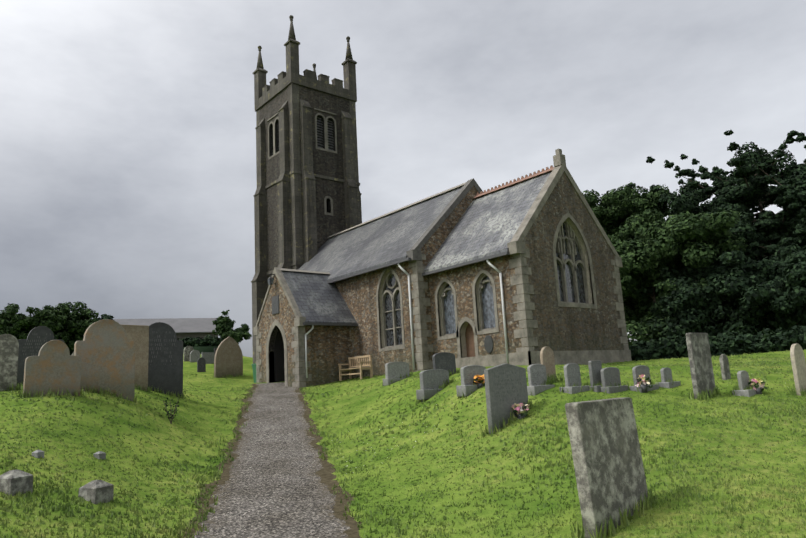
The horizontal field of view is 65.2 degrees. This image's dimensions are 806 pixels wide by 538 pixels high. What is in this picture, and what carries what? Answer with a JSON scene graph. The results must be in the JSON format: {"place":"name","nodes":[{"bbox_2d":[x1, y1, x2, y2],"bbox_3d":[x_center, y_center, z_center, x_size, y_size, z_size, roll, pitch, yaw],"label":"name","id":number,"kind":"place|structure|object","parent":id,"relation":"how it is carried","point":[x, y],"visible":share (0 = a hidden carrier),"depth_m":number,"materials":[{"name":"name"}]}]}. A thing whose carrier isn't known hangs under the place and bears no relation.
{"place":"outdoors","nodes":[
{"label":"outdoors","id":0,"kind":"place"},
{"bbox_2d":[0,349,805,537],"bbox_3d":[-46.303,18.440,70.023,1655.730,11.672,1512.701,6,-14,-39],"label":"ground","id":1,"kind":"structure","parent":0,"point":[279,479],"depth_m":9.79,"materials":[{"name":"green plant"}]},
{"bbox_2d":[0,334,18,390],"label":"headstone","id":2,"kind":"object","parent":1,"relation":"on","point":[9,347],"visible":0.85,"depth_m":14.12,"materials":[{"name":"grey stone"}]},
{"bbox_2d":[0,470,32,495],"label":"grave marker","id":3,"kind":"object","parent":1,"relation":"on","point":[13,482],"visible":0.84,"depth_m":7.88,"materials":[{"name":"grey stone"}]},
{"bbox_2d":[0,303,75,349],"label":"tree","id":4,"kind":"object","parent":1,"relation":"on","point":[18,326],"visible":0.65,"depth_m":40.34,"materials":[{"name":"green plant"}]},
{"bbox_2d":[32,450,43,457],"bbox_3d":[-5.466,2.811,9.427,0.119,0.198,0.119,-7,-11,21],"label":"grave marker","id":5,"kind":"object","parent":1,"relation":"on","point":[37,453],"visible":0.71,"depth_m":9.39,"materials":[{"name":"stone"}]},
{"bbox_2d":[17,326,63,385],"bbox_3d":[-14.240,3.464,24.615,1.738,2.477,0.160,6,-14,-39],"label":"headstone","id":6,"kind":"object","parent":1,"relation":"on","point":[36,340],"visible":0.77,"depth_m":24.48,"materials":[{"name":"stone"}]},
{"bbox_2d":[23,340,81,396],"bbox_3d":[-7.423,2.211,13.364,1.055,1.397,0.189,6,-14,-39],"label":"headstone","id":7,"kind":"object","parent":1,"relation":"on","point":[55,364],"visible":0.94,"depth_m":13.32,"materials":[{"name":"grey stone"}]},
{"bbox_2d":[23,302,98,350],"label":"tree","id":8,"kind":"object","parent":1,"relation":"on","point":[76,331],"visible":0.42,"depth_m":42.76,"materials":[{"name":"green plant"}]},
{"bbox_2d":[65,314,113,354],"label":"tree","id":9,"kind":"object","parent":1,"relation":"on","point":[106,316],"visible":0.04,"depth_m":46.20,"materials":[{"name":"green plant"}]},
{"bbox_2d":[78,480,113,503],"bbox_3d":[-4.072,2.982,8.356,0.296,0.345,0.296,-7,-11,21],"label":"grave marker","id":10,"kind":"object","parent":1,"relation":"on","point":[95,491],"visible":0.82,"depth_m":8.27,"materials":[{"name":"grey stone"}]},
{"bbox_2d":[93,451,105,459],"bbox_3d":[-4.934,3.070,10.238,0.129,0.207,0.129,-7,-11,21],"label":"grave marker","id":11,"kind":"object","parent":1,"relation":"on","point":[99,455],"visible":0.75,"depth_m":10.21,"materials":[{"name":"stone"}]},
{"bbox_2d":[74,319,134,400],"bbox_3d":[-6.921,2.146,14.629,1.294,1.952,0.199,6,-14,-39],"label":"headstone","id":12,"kind":"object","parent":1,"relation":"on","point":[104,349],"visible":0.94,"depth_m":14.61,"materials":[{"name":"grey stone"}]},
{"bbox_2d":[121,324,148,390],"bbox_3d":[-7.478,2.542,17.441,0.118,1.972,0.846,-12,-13,38],"label":"headstone","id":13,"kind":"object","parent":1,"relation":"on","point":[138,335],"visible":0.38,"depth_m":17.57,"materials":[{"name":"beige stone"}]},
{"bbox_2d":[148,322,182,397],"bbox_3d":[-7.220,2.723,18.609,1.402,2.297,0.160,6,-14,-39],"label":"headstone","id":14,"kind":"object","parent":1,"relation":"on","point":[165,365],"visible":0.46,"depth_m":18.67,"materials":[{"name":"stone"}]},
{"bbox_2d":[113,318,217,345],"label":"building roof","id":15,"kind":"structure","parent":1,"relation":"on","point":[192,327],"depth_m":70.72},
{"bbox_2d":[163,397,179,423],"bbox_3d":[-5.312,3.253,14.488,0.392,0.614,0.297,-1,-11,-10],"label":"plant","id":16,"kind":"object","parent":1,"relation":"on","point":[171,411],"visible":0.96,"depth_m":14.46,"materials":[{"name":"green plant"}]},
{"bbox_2d":[184,346,193,361],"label":"headstone","id":17,"kind":"object","parent":1,"relation":"on","point":[188,350],"visible":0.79,"depth_m":35.81,"materials":[{"name":"grey stone"}]},
{"bbox_2d":[190,350,199,361],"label":"headstone","id":18,"kind":"object","parent":1,"relation":"on","point":[194,355],"visible":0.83,"depth_m":35.53,"materials":[{"name":"stone"}]},
{"bbox_2d":[177,335,223,353],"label":"hedge","id":19,"kind":"object","parent":1,"relation":"on","point":[206,344],"visible":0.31,"depth_m":45.10,"materials":[{"name":"green plant"}]},
{"bbox_2d":[197,357,205,371],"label":"headstone","id":20,"kind":"object","parent":1,"relation":"on","point":[201,364],"visible":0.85,"depth_m":30.83,"materials":[{"name":"stone"}]},
{"bbox_2d":[201,352,213,363],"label":"headstone","id":21,"kind":"object","parent":1,"relation":"on","point":[208,357],"visible":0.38,"depth_m":34.91,"materials":[{"name":"stone"}]},
{"bbox_2d":[214,337,242,377],"bbox_3d":[-8.242,4.274,29.794,1.369,2.133,0.245,6,-14,-39],"label":"headstone","id":22,"kind":"object","parent":1,"relation":"on","point":[228,359],"visible":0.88,"depth_m":29.72,"materials":[{"name":"beige stone"}]},
{"bbox_2d":[212,310,251,343],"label":"tree","id":23,"kind":"object","parent":1,"relation":"on","point":[225,323],"visible":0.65,"depth_m":55.31,"materials":[{"name":"green plant"}]},
{"bbox_2d":[251,363,256,382],"bbox_3d":[-6.293,4.670,28.034,0.699,0.930,0.600,6,-14,-39],"label":"wheelie bin","id":24,"kind":"object","parent":1,"relation":"on","point":[254,365],"visible":0.06,"depth_m":27.91,"materials":[{"name":"green plastic"}]},
{"bbox_2d":[251,15,361,363],"bbox_3d":[-5.554,-3.317,37.007,5.740,22.010,5.740,6,-14,-39],"label":"tower stonework","id":25,"kind":"object","parent":1,"relation":"on","point":[294,127],"visible":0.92,"depth_m":35.58,"materials":[{"name":"grey stone"}]},
{"bbox_2d":[260,85,349,285],"bbox_3d":[-5.438,-1.251,36.622,4.300,17.800,4.300,6,-14,-39],"label":"tower shaft","id":26,"kind":"object","parent":25,"relation":"attached to","point":[327,163],"visible":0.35,"depth_m":35.94,"materials":[{"name":"stone"}]},
{"bbox_2d":[257,275,355,386],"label":"porch walls","id":27,"kind":"structure","parent":1,"relation":"on","point":[331,348],"depth_m":25.89,"materials":[{"name":"brown stone"}]},
{"bbox_2d":[267,274,274,284],"bbox_3d":[-5.536,0.443,26.545,0.340,0.460,0.240,6,-14,-39],"label":"porch lantern","id":28,"kind":"object","parent":27,"relation":"attached to","point":[270,279],"visible":1,"depth_m":26.45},
{"bbox_2d":[338,355,372,380],"bbox_3d":[-1.901,3.917,24.922,0.600,0.920,1.500,6,-14,-39],"label":"bench","id":29,"kind":"object","parent":1,"relation":"on","point":[358,364],"visible":0.96,"depth_m":24.96,"materials":[{"name":"brown wood"}]},
{"bbox_2d":[383,362,409,385],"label":"headstone","id":30,"kind":"object","parent":1,"relation":"on","point":[393,370],"visible":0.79,"depth_m":19.61,"materials":[{"name":"stone"}]},
{"bbox_2d":[335,186,478,377],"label":"nave walls","id":31,"kind":"structure","parent":1,"relation":"on","point":[358,293],"depth_m":25.46,"materials":[{"name":"stone"}]},
{"bbox_2d":[253,149,622,377],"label":"church roofs","id":32,"kind":"structure","parent":31,"relation":"on","point":[495,222],"depth_m":25.33,"materials":[{"name":"grey stone"}]},
{"bbox_2d":[416,369,448,401],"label":"headstone","id":33,"kind":"object","parent":1,"relation":"on","point":[431,380],"visible":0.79,"depth_m":14.60,"materials":[{"name":"stone"}]},
{"bbox_2d":[432,352,455,375],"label":"headstone","id":34,"kind":"object","parent":1,"relation":"on","point":[445,361],"visible":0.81,"depth_m":16.45,"materials":[{"name":"stone"}]},
{"bbox_2d":[456,365,485,396],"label":"headstone","id":35,"kind":"object","parent":1,"relation":"on","point":[468,373],"visible":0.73,"depth_m":13.12,"materials":[{"name":"stone"}]},
{"bbox_2d":[473,374,484,388],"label":"grave flowers","id":36,"kind":"object","parent":1,"relation":"on","point":[480,383],"visible":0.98,"depth_m":13.12,"materials":[{"name":"orange plant"}]},
{"bbox_2d":[484,363,528,433],"bbox_3d":[1.769,2.204,10.650,0.962,1.198,0.100,6,-14,-39],"label":"headstone","id":37,"kind":"object","parent":1,"relation":"on","point":[505,387],"visible":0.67,"depth_m":10.54,"materials":[{"name":"stone"}]},
{"bbox_2d":[512,403,528,418],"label":"grave flowers","id":38,"kind":"object","parent":1,"relation":"on","point":[520,410],"visible":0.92,"depth_m":10.50,"materials":[{"name":"pink plant"}]},
{"bbox_2d":[428,172,626,357],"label":"chancel walls","id":39,"kind":"structure","parent":1,"relation":"on","point":[567,329],"depth_m":22.15,"materials":[{"name":"stone"}]},
{"bbox_2d":[527,364,554,395],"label":"headstone","id":40,"kind":"object","parent":1,"relation":"on","point":[537,374],"visible":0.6,"depth_m":11.69,"materials":[{"name":"stone"}]},
{"bbox_2d":[540,346,555,379],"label":"headstone","id":41,"kind":"object","parent":1,"relation":"on","point":[547,360],"visible":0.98,"depth_m":12.37,"materials":[{"name":"beige stone"}]},
{"bbox_2d":[560,363,588,393],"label":"headstone","id":42,"kind":"object","parent":1,"relation":"on","point":[572,376],"visible":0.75,"depth_m":11.47,"materials":[{"name":"stone"}]},
{"bbox_2d":[588,360,601,391],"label":"headstone","id":43,"kind":"object","parent":1,"relation":"on","point":[595,367],"visible":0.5,"depth_m":11.66,"materials":[{"name":"stone"}]},
{"bbox_2d":[565,397,647,537],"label":"headstone","id":44,"kind":"object","parent":1,"relation":"on","point":[607,461],"visible":0.85,"depth_m":6.14,"materials":[{"name":"grey stone"}]},
{"bbox_2d":[600,367,628,393],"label":"headstone","id":45,"kind":"object","parent":1,"relation":"on","point":[610,374],"visible":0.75,"depth_m":11.60,"materials":[{"name":"stone"}]},
{"bbox_2d":[582,182,670,338],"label":"broad tree","id":46,"kind":"object","parent":1,"relation":"on","point":[612,210],"visible":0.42,"depth_m":40.29,"materials":[{"name":"green plant"}]},
{"bbox_2d":[629,365,658,391],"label":"headstone","id":47,"kind":"object","parent":1,"relation":"on","point":[637,371],"visible":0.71,"depth_m":11.82,"materials":[{"name":"stone"}]},
{"bbox_2d":[635,374,652,392],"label":"grave flowers","id":48,"kind":"object","parent":1,"relation":"on","point":[643,383],"visible":0.98,"depth_m":11.57,"materials":[{"name":"multicoloured plant"}]},
{"bbox_2d":[608,209,707,332],"bbox_3d":[14.143,0.860,34.952,6.406,9.090,5.492,-4,-11,4],"label":"broad tree","id":49,"kind":"object","parent":1,"relation":"on","point":[633,227],"visible":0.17,"depth_m":34.72,"materials":[{"name":"green plant"}]},
{"bbox_2d":[655,368,680,387],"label":"headstone","id":50,"kind":"object","parent":1,"relation":"on","point":[666,373],"visible":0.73,"depth_m":12.19,"materials":[{"name":"stone"}]},
{"bbox_2d":[612,208,747,344],"bbox_3d":[13.664,0.951,31.882,8.806,7.682,8.012,6,-14,-39],"label":"broad tree","id":51,"kind":"object","parent":1,"relation":"on","point":[682,240],"visible":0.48,"depth_m":30.42,"materials":[{"name":"green plant"}]},
{"bbox_2d":[685,333,715,398],"bbox_3d":[5.377,1.843,11.321,0.684,1.381,0.090,6,-14,-39],"label":"headstone","id":52,"kind":"object","parent":1,"relation":"on","point":[700,362],"visible":0.77,"depth_m":11.25,"materials":[{"name":"grey stone"}]},
{"bbox_2d":[659,165,761,247],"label":"conifer tree","id":53,"kind":"object","parent":1,"relation":"on","point":[681,181],"visible":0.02,"depth_m":42.58,"materials":[{"name":"green plant"}]},
{"bbox_2d":[627,249,805,339],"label":"broad tree","id":54,"kind":"object","parent":1,"relation":"on","point":[715,317],"visible":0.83,"depth_m":28.48,"materials":[{"name":"green plant"}]},
{"bbox_2d":[627,130,805,326],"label":"conifer tree","id":55,"kind":"object","parent":1,"relation":"on","point":[737,190],"visible":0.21,"depth_m":37.40,"materials":[{"name":"green plant"}]},
{"bbox_2d":[628,332,805,360],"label":"shrubs","id":56,"kind":"object","parent":1,"relation":"on","point":[746,343],"visible":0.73,"depth_m":22.77,"materials":[{"name":"green plant"}]},
{"bbox_2d":[632,325,805,351],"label":"hedge","id":57,"kind":"object","parent":1,"relation":"on","point":[765,333],"visible":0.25,"depth_m":25.90,"materials":[{"name":"green plant"}]},
{"bbox_2d":[667,188,777,268],"bbox_3d":[18.837,0.374,37.606,8.247,10.564,9.243,6,-14,-39],"label":"broad tree","id":58,"kind":"object","parent":1,"relation":"on","point":[684,202],"visible":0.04,"depth_m":36.50,"materials":[{"name":"green plant"}]},
{"bbox_2d":[719,354,730,379],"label":"headstone","id":59,"kind":"object","parent":1,"relation":"on","point":[724,366],"visible":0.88,"depth_m":12.68,"materials":[{"name":"grey stone"}]},
{"bbox_2d":[732,371,755,396],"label":"headstone","id":60,"kind":"object","parent":1,"relation":"on","point":[743,378],"visible":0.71,"depth_m":11.28,"materials":[{"name":"stone"}]},
{"bbox_2d":[700,172,802,259],"bbox_3d":[26.184,-0.579,42.166,15.368,13.203,17.355,-6,-11,13],"label":"conifer tree","id":61,"kind":"object","parent":1,"relation":"on","point":[756,217],"visible":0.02,"depth_m":38.88,"materials":[{"name":"green plant"}]},
{"bbox_2d":[702,243,805,330],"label":"broad tree","id":62,"kind":"object","parent":1,"relation":"on","point":[787,266],"visible":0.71,"depth_m":27.02,"materials":[{"name":"green plant"}]},
{"bbox_2d":[748,378,768,393],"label":"grave flowers","id":63,"kind":"object","parent":1,"relation":"on","point":[758,385],"visible":0.92,"depth_m":11.30,"materials":[{"name":"multicoloured plant"}]},
{"bbox_2d":[728,132,805,260],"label":"tree","id":64,"kind":"object","parent":1,"relation":"on","point":[783,239],"visible":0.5,"depth_m":33.14,"materials":[{"name":"green plant"}]},
{"bbox_2d":[790,344,805,395],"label":"headstone","id":65,"kind":"object","parent":1,"relation":"on","point":[798,361],"visible":0.94,"depth_m":11.20,"materials":[{"name":"beige stone"}]},
{"bbox_2d":[0,0,805,356],"label":"sky","id":66,"kind":"structure","parent":0,"point":[128,175],"materials":[{"name":"grey"}]},
{"bbox_2d":[266,212,596,385],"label":"church windows and doors","id":67,"kind":"structure","parent":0,"point":[570,274],"depth_m":22.95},
{"bbox_2d":[256,249,631,387],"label":"stone quoins","id":68,"kind":"object","parent":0,"point":[523,355],"visible":0.58,"depth_m":22.89,"materials":[{"name":"grey stone"}]}
]}

